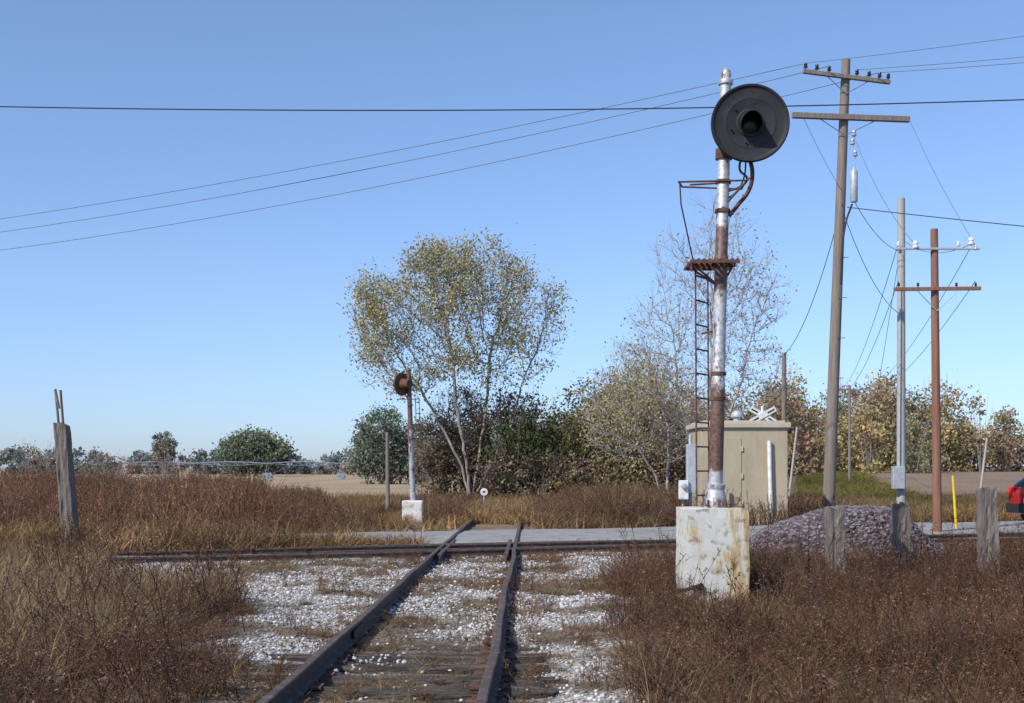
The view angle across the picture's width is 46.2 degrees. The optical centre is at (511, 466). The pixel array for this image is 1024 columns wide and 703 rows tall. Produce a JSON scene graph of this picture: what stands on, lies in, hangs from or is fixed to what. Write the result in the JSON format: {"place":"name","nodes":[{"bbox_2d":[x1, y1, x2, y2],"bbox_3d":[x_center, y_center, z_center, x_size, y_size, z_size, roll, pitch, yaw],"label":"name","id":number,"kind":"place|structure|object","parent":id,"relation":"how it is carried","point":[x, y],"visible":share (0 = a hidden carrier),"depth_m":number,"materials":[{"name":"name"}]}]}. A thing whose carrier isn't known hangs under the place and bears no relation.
{"place":"outdoors","nodes":[
{"label":"outdoors","id":0,"kind":"place"},
{"bbox_2d":[0,470,1023,702],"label":"dry grass","id":1,"kind":"structure","parent":0,"point":[505,509],"depth_m":14.72,"materials":[{"name":"brown plant"}]},
{"bbox_2d":[0,467,1023,702],"bbox_3d":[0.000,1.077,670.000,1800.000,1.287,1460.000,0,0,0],"label":"ground","id":2,"kind":"structure","parent":0,"point":[967,482],"depth_m":13.18,"materials":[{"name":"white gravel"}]},
{"bbox_2d":[53,389,78,544],"bbox_3d":[-8.011,0.224,21.600,0.472,3.252,0.279,0,0,0],"label":"leaning wood post","id":3,"kind":"object","parent":2,"relation":"on","point":[67,498],"visible":0.73,"depth_m":21.49,"materials":[{"name":"grey wood"}]},
{"bbox_2d":[1,438,189,484],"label":"horizon brush","id":4,"kind":"object","parent":2,"relation":"on","point":[39,462],"visible":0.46,"depth_m":87.48,"materials":[{"name":"green plant"}]},
{"bbox_2d":[150,431,180,474],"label":"round tree","id":5,"kind":"object","parent":2,"relation":"on","point":[160,438],"visible":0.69,"depth_m":221.43,"materials":[{"name":"green plant"}]},
{"bbox_2d":[0,444,367,474],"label":"distant treeline","id":6,"kind":"object","parent":2,"relation":"on","point":[6,455],"visible":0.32,"depth_m":257.20,"materials":[{"name":"green plant"}]},
{"bbox_2d":[114,461,354,479],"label":"irrigation pivot","id":7,"kind":"object","parent":2,"relation":"on","point":[337,474],"visible":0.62,"depth_m":149.97,"materials":[{"name":"silver metal"}]},
{"bbox_2d":[204,424,299,475],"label":"round tree","id":8,"kind":"object","parent":2,"relation":"on","point":[238,448],"visible":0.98,"depth_m":202.35,"materials":[{"name":"green plant"}]},
{"bbox_2d":[91,552,670,702],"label":"white gravel","id":9,"kind":"structure","parent":2,"relation":"on","point":[460,631],"depth_m":13.76,"materials":[{"name":"white gravel"}]},
{"bbox_2d":[385,432,389,509],"bbox_3d":[-3.725,0.350,36.000,0.140,2.801,0.130,0,0,0],"label":"marker post","id":10,"kind":"object","parent":2,"relation":"on","point":[387,473],"visible":0.6,"depth_m":35.95,"materials":[{"name":"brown wood"}]},
{"bbox_2d":[342,397,435,483],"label":"round tree","id":11,"kind":"object","parent":2,"relation":"on","point":[372,441],"visible":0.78,"depth_m":111.29,"materials":[{"name":"green plant"}]},
{"bbox_2d":[221,509,568,702],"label":"railroad track","id":12,"kind":"structure","parent":2,"relation":"on","point":[330,655],"depth_m":9.67,"materials":[{"name":"metal"}]},
{"bbox_2d":[393,368,423,526],"bbox_3d":[-2.776,-0.500,32.090,0.811,4.301,0.942,0,0,0],"label":"railroad searchlight signal","id":13,"kind":"object","parent":2,"relation":"on","point":[403,386],"visible":0.97,"depth_m":31.93,"materials":[{"name":"silver paint"}]},
{"bbox_2d":[0,464,834,550],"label":"tall weeds","id":14,"kind":"object","parent":2,"relation":"on","point":[22,495],"visible":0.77,"depth_m":31.46,"materials":[{"name":"brown plant"}]},
{"bbox_2d":[336,223,576,493],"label":"cottonwood tree","id":15,"kind":"object","parent":2,"relation":"on","point":[371,309],"visible":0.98,"depth_m":54.46,"materials":[{"name":"green plant"}]},
{"bbox_2d":[402,376,540,490],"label":"bare brush tree","id":16,"kind":"object","parent":2,"relation":"on","point":[446,420],"visible":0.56,"depth_m":56.49,"materials":[{"name":"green plant"}]},
{"bbox_2d":[480,488,487,501],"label":"round trackside sign","id":17,"kind":"object","parent":2,"relation":"on","point":[483,491],"visible":0.87,"depth_m":44.97,"materials":[{"name":"grey metal"}]},
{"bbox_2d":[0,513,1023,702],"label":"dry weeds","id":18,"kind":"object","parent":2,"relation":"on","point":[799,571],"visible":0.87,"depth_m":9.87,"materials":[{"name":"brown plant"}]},
{"bbox_2d":[43,532,1023,564],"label":"railroad track","id":19,"kind":"structure","parent":2,"relation":"on","point":[467,549],"depth_m":21.82,"materials":[{"name":"metal"}]},
{"bbox_2d":[338,425,820,474],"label":"distant treeline","id":20,"kind":"object","parent":2,"relation":"on","point":[344,466],"visible":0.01,"depth_m":238.28,"materials":[{"name":"green plant"}]},
{"bbox_2d":[403,354,808,498],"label":"shrub thicket","id":21,"kind":"object","parent":2,"relation":"on","point":[536,446],"visible":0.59,"depth_m":54.63,"materials":[{"name":"green plant"}]},
{"bbox_2d":[578,324,728,490],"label":"sparse tree","id":22,"kind":"object","parent":2,"relation":"on","point":[659,406],"visible":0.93,"depth_m":45.74,"materials":[{"name":"green plant"}]},
{"bbox_2d":[678,435,697,506],"bbox_3d":[4.633,0.450,31.557,0.585,2.600,0.354,0,0,-29],"label":"electric meter pedestal","id":23,"kind":"object","parent":2,"relation":"on","point":[687,486],"visible":0.77,"depth_m":31.49,"materials":[{"name":"grey metal"}]},
{"bbox_2d":[608,186,797,440],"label":"sparse tree","id":24,"kind":"object","parent":2,"relation":"on","point":[745,363],"visible":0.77,"depth_m":48.90,"materials":[{"name":"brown plant"}]},
{"bbox_2d":[661,67,789,605],"bbox_3d":[2.462,-1.550,14.429,1.602,6.476,1.203,0,0,0],"label":"railroad searchlight signal","id":25,"kind":"object","parent":2,"relation":"on","point":[750,123],"visible":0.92,"depth_m":14.14,"materials":[{"name":"paint"}]},
{"bbox_2d":[689,428,787,515],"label":"walls","id":26,"kind":"structure","parent":2,"relation":"on","point":[754,471],"depth_m":33.00,"materials":[{"name":"beige metal"}]},
{"bbox_2d":[709,438,740,506],"bbox_3d":[5.850,0.250,32.992,0.900,2.100,0.020,0,0,0],"label":"door","id":27,"kind":"structure","parent":26,"relation":"attached to","point":[732,465],"depth_m":32.98,"materials":[{"name":"beige metal"}]},
{"bbox_2d":[686,423,790,429],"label":"roof","id":28,"kind":"structure","parent":26,"relation":"on","point":[748,425],"depth_m":32.92,"materials":[{"name":"grey metal"}]},
{"bbox_2d":[691,421,784,423],"bbox_3d":[6.390,-1.250,34.150,2.280,0.060,2.200,0,0,0],"label":"roof cap","id":29,"kind":"object","parent":28,"relation":"on","point":[748,422],"visible":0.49,"depth_m":33.05,"materials":[{"name":"metal"}]},
{"bbox_2d":[731,410,742,420],"bbox_3d":[6.300,-1.425,33.600,0.340,0.330,0.340,0,0,0],"label":"roof vent","id":30,"kind":"object","parent":29,"relation":"on","point":[736,415],"visible":0.91,"depth_m":33.50,"materials":[{"name":"silver metal"}]},
{"bbox_2d":[767,441,772,520],"bbox_3d":[7.134,0.422,32.874,0.293,2.286,0.148,0,0,40],"label":"white conduit","id":31,"kind":"object","parent":26,"relation":"attached to","point":[769,461],"visible":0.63,"depth_m":32.87,"materials":[{"name":"paint"}]},
{"bbox_2d":[555,365,956,484],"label":"autumn treeline","id":32,"kind":"object","parent":2,"relation":"on","point":[809,446],"visible":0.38,"depth_m":97.66,"materials":[{"name":"brown plant"}]},
{"bbox_2d":[749,406,776,420],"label":"railroad crossbuck sign","id":33,"kind":"object","parent":2,"relation":"on","point":[762,414],"visible":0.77,"depth_m":40.13,"materials":[{"name":"white metal"}]},
{"bbox_2d":[749,516,788,524],"bbox_3d":[6.390,1.490,34.150,2.440,0.300,2.360,0,0,0],"label":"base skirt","id":34,"kind":"object","parent":2,"relation":"on","point":[762,520],"depth_m":32.97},
{"bbox_2d":[781,352,786,422],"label":"utility pole","id":35,"kind":"object","parent":2,"relation":"on","point":[783,387],"visible":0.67,"depth_m":44.92,"materials":[{"name":"brown wood"}]},
{"bbox_2d":[788,427,797,497],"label":"guy wire guard","id":36,"kind":"object","parent":2,"relation":"on","point":[792,465],"visible":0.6,"depth_m":41.96,"materials":[{"name":"white plastic"}]},
{"bbox_2d":[825,506,845,579],"bbox_3d":[4.155,1.175,15.401,0.244,1.350,0.258,0,0,0],"label":"timber post","id":37,"kind":"object","parent":2,"relation":"on","point":[835,517],"visible":0.59,"depth_m":15.30,"materials":[{"name":"grey wood"}]},
{"bbox_2d":[791,59,909,507],"bbox_3d":[10.120,-5.179,35.915,3.571,14.072,0.549,0,0,0],"label":"utility pole","id":38,"kind":"object","parent":2,"relation":"on","point":[843,116],"visible":0.97,"depth_m":35.85,"materials":[{"name":"brown wood"}]},
{"bbox_2d":[839,385,862,480],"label":"utility pole","id":39,"kind":"object","parent":2,"relation":"on","point":[849,432],"visible":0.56,"depth_m":79.93,"materials":[{"name":"brown wood"}]},
{"bbox_2d":[749,504,959,564],"bbox_3d":[5.620,1.132,20.000,5.200,1.014,4.680,0,0,0],"label":"gravel pile","id":40,"kind":"object","parent":2,"relation":"on","point":[855,523],"visible":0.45,"depth_m":19.34,"materials":[{"name":"gravel"}]},
{"bbox_2d":[741,359,1023,471],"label":"autumn treeline","id":41,"kind":"object","parent":2,"relation":"on","point":[966,444],"visible":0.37,"depth_m":124.40,"materials":[{"name":"brown plant"}]},
{"bbox_2d":[891,198,905,503],"bbox_3d":[12.860,-3.550,39.915,0.520,10.800,0.470,0,0,0],"label":"utility pole","id":42,"kind":"object","parent":2,"relation":"on","point":[898,477],"visible":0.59,"depth_m":39.87,"materials":[{"name":"grey wood"}]},
{"bbox_2d":[890,502,911,568],"bbox_3d":[5.583,1.173,17.201,0.271,1.355,0.258,0,0,0],"label":"timber post","id":43,"kind":"object","parent":2,"relation":"on","point":[900,517],"visible":0.58,"depth_m":17.09,"materials":[{"name":"grey wood"}]},
{"bbox_2d":[894,228,980,531],"bbox_3d":[9.960,-1.870,28.163,2.021,7.442,0.283,0,0,0],"label":"utility pole","id":44,"kind":"object","parent":2,"relation":"on","point":[934,288],"visible":1,"depth_m":28.11,"materials":[{"name":"red wood"}]},
{"bbox_2d":[0,36,1023,483],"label":"overhead power lines","id":45,"kind":"object","parent":44,"relation":"attached to","point":[586,142],"visible":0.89,"depth_m":35.78,"materials":[{"name":"metal"}]},
{"bbox_2d":[952,476,957,528],"bbox_3d":[10.852,0.980,29.400,0.165,1.544,0.070,0,0,0],"label":"yellow pipeline marker","id":46,"kind":"object","parent":2,"relation":"on","point":[954,501],"visible":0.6,"depth_m":29.37,"materials":[{"name":"plastic"}]},
{"bbox_2d":[979,438,987,488],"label":"leaning marker stake","id":47,"kind":"object","parent":2,"relation":"on","point":[983,467],"visible":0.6,"depth_m":59.95,"materials":[{"name":"white wood"}]},
{"bbox_2d":[976,485,999,576],"bbox_3d":[6.266,1.046,15.797,0.267,1.609,0.246,0,0,0],"label":"timber post","id":48,"kind":"object","parent":2,"relation":"on","point":[987,528],"visible":0.62,"depth_m":15.70,"materials":[{"name":"grey wood"}]},
{"bbox_2d":[0,0,1023,467],"label":"sky","id":49,"kind":"structure","parent":0,"point":[198,331],"materials":[{"name":"blue"}]},
{"bbox_2d":[39,521,1023,543],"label":"country road","id":50,"kind":"structure","parent":0,"point":[531,535],"depth_m":26.99,"materials":[{"name":"grey asphalt"}]},
{"bbox_2d":[1006,477,1023,519],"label":"red car","id":51,"kind":"object","parent":50,"relation":"on","point":[1015,505],"visible":1,"depth_m":31.61,"materials":[{"name":"paint"}]}
]}

